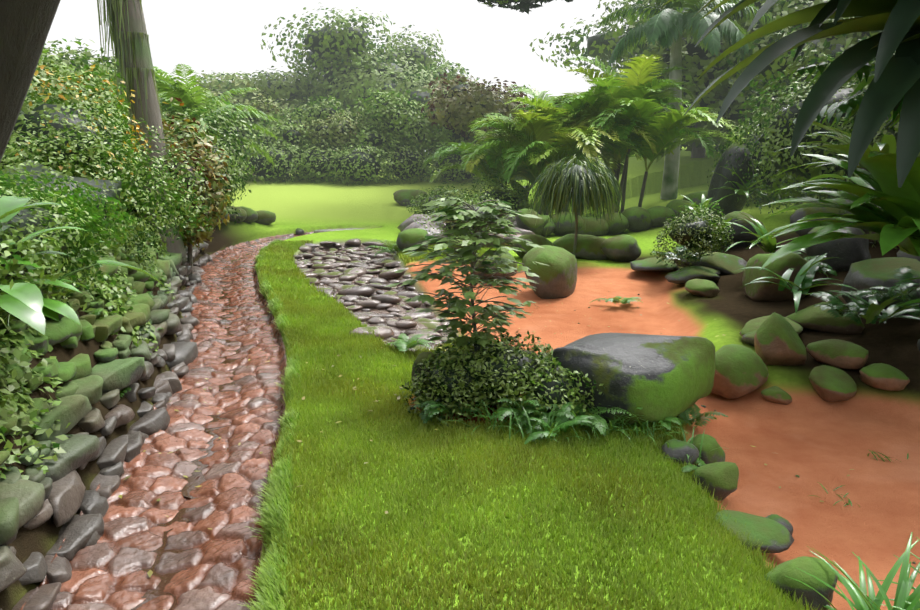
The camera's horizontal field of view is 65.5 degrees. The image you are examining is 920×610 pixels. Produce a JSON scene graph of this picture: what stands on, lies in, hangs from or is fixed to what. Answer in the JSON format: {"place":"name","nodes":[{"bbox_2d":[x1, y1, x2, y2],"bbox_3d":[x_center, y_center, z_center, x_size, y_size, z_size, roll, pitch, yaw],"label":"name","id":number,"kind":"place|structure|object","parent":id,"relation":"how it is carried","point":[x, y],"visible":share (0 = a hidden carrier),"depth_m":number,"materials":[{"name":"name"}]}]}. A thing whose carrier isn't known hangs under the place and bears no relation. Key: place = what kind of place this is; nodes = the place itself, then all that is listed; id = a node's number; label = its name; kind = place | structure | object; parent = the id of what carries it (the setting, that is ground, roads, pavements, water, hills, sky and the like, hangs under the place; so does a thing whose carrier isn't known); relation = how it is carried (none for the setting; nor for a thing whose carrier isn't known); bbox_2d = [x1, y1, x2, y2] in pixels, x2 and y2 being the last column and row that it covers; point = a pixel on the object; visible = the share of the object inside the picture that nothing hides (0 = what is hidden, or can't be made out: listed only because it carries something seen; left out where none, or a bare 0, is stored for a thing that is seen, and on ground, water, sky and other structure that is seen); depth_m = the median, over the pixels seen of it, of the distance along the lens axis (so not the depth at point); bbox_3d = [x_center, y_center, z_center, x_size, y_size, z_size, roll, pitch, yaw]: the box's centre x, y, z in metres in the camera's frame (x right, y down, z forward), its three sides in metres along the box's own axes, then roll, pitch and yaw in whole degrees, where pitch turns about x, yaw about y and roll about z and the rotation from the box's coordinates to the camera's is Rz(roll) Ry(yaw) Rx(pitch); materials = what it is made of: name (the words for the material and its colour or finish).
{"place":"outdoors","nodes":[
{"label":"outdoors","id":0,"kind":"place"},
{"bbox_2d":[44,0,788,150],"label":"sky","id":1,"kind":"structure","parent":0,"point":[210,36],"materials":[{"name":"white"}]},
{"bbox_2d":[0,132,919,609],"bbox_3d":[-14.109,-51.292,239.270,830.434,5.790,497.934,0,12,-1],"label":"terrain","id":2,"kind":"structure","parent":0,"point":[810,436],"depth_m":6.54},
{"bbox_2d":[0,0,60,161],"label":"trunk","id":3,"kind":"object","parent":2,"relation":"on","point":[25,26],"visible":1,"depth_m":2.90,"materials":[{"name":"brown plant"}]},
{"bbox_2d":[0,196,164,334],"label":"leaf plant","id":4,"kind":"object","parent":2,"relation":"on","point":[29,304],"visible":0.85,"depth_m":4.22,"materials":[{"name":"green plant"}]},
{"bbox_2d":[0,230,212,609],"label":"stone wall","id":5,"kind":"structure","parent":2,"relation":"on","point":[59,494],"depth_m":5.07,"materials":[{"name":"grey stone"}]},
{"bbox_2d":[0,0,278,479],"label":"shrubs","id":6,"kind":"object","parent":2,"relation":"on","point":[80,163],"visible":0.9,"depth_m":8.66,"materials":[{"name":"green plant"}]},
{"bbox_2d":[112,0,197,274],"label":"trunks","id":7,"kind":"object","parent":2,"relation":"on","point":[136,25],"visible":0.42,"depth_m":11.69,"materials":[{"name":"brown plant"}]},
{"bbox_2d":[20,231,312,609],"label":"channel cobbles","id":8,"kind":"object","parent":2,"relation":"on","point":[220,558],"visible":0.79,"depth_m":5.04,"materials":[{"name":"brown stone"}]},
{"bbox_2d":[131,250,257,609],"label":"gutter water","id":9,"kind":"structure","parent":2,"relation":"on","point":[195,479],"depth_m":4.97,"materials":[{"name":"brown liquid"}]},
{"bbox_2d":[293,239,469,352],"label":"stream rocks","id":10,"kind":"object","parent":2,"relation":"on","point":[349,292],"visible":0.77,"depth_m":12.23,"materials":[{"name":"grey stone"}]},
{"bbox_2d":[314,213,534,246],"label":"pale rocks","id":11,"kind":"object","parent":2,"relation":"on","point":[408,223],"visible":0.17,"depth_m":17.38,"materials":[{"name":"grey stone"}]},
{"bbox_2d":[26,0,895,185],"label":"trees","id":12,"kind":"object","parent":2,"relation":"on","point":[418,98],"visible":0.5,"depth_m":30.83,"materials":[{"name":"green plant"}]},
{"bbox_2d":[399,199,530,346],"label":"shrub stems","id":13,"kind":"object","parent":2,"relation":"on","point":[474,314],"visible":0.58,"depth_m":5.92,"materials":[{"name":"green plant"}]},
{"bbox_2d":[385,189,604,428],"bbox_3d":[0.240,0.066,5.739,1.482,1.954,1.774,-10,16,-39],"label":"shrub","id":14,"kind":"object","parent":2,"relation":"on","point":[492,371],"visible":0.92,"depth_m":5.66,"materials":[{"name":"green plant"}]},
{"bbox_2d":[118,268,874,576],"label":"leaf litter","id":15,"kind":"object","parent":2,"relation":"on","point":[150,573],"visible":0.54,"depth_m":5.56,"materials":[{"name":"brown plant"}]},
{"bbox_2d":[227,30,863,181],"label":"tree trunks","id":16,"kind":"object","parent":2,"relation":"on","point":[698,152],"visible":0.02,"depth_m":28.26,"materials":[{"name":"brown plant"}]},
{"bbox_2d":[366,239,727,471],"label":"ferns","id":17,"kind":"object","parent":2,"relation":"on","point":[594,421],"visible":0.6,"depth_m":5.36,"materials":[{"name":"green plant"}]},
{"bbox_2d":[204,188,909,609],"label":"mossy rocks","id":18,"kind":"object","parent":2,"relation":"on","point":[740,370],"visible":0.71,"depth_m":8.11,"materials":[{"name":"green stone"}]},
{"bbox_2d":[528,154,623,236],"bbox_3d":[2.226,-2.120,13.812,1.812,1.554,1.781,6,13,26],"label":"mop tree","id":19,"kind":"object","parent":2,"relation":"on","point":[586,183],"visible":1,"depth_m":13.38,"materials":[{"name":"green plant"}]},
{"bbox_2d":[296,142,919,552],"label":"rocks","id":20,"kind":"object","parent":2,"relation":"on","point":[864,270],"visible":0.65,"depth_m":10.77,"materials":[{"name":"green stone"}]},
{"bbox_2d":[547,333,714,425],"bbox_3d":[1.351,0.566,5.852,1.195,0.639,0.979,8,15,35],"label":"rock block","id":21,"kind":"object","parent":2,"relation":"on","point":[657,378],"visible":0.79,"depth_m":5.50,"materials":[{"name":"stone"}]},
{"bbox_2d":[403,0,919,270],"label":"foliage","id":22,"kind":"object","parent":2,"relation":"on","point":[615,118],"depth_m":17.15,"materials":[{"name":"green plant"}]},
{"bbox_2d":[660,25,682,199],"bbox_3d":[6.653,-6.063,22.237,0.501,5.518,0.520,0,12,-1],"label":"palm trunk","id":23,"kind":"object","parent":2,"relation":"on","point":[669,189],"visible":0.56,"depth_m":22.34,"materials":[{"name":"grey plant"}]},
{"bbox_2d":[485,61,919,609],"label":"strap leaves","id":24,"kind":"object","parent":2,"relation":"on","point":[894,222],"visible":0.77,"depth_m":6.95,"materials":[{"name":"green plant"}]},
{"bbox_2d":[574,291,915,584],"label":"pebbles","id":25,"kind":"object","parent":2,"relation":"on","point":[798,476],"visible":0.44,"depth_m":6.29,"materials":[{"name":"brown stone"}]},
{"bbox_2d":[238,239,822,609],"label":"grass","id":26,"kind":"structure","parent":0,"point":[274,583],"depth_m":4.25,"materials":[{"name":"green plant"}]}
]}

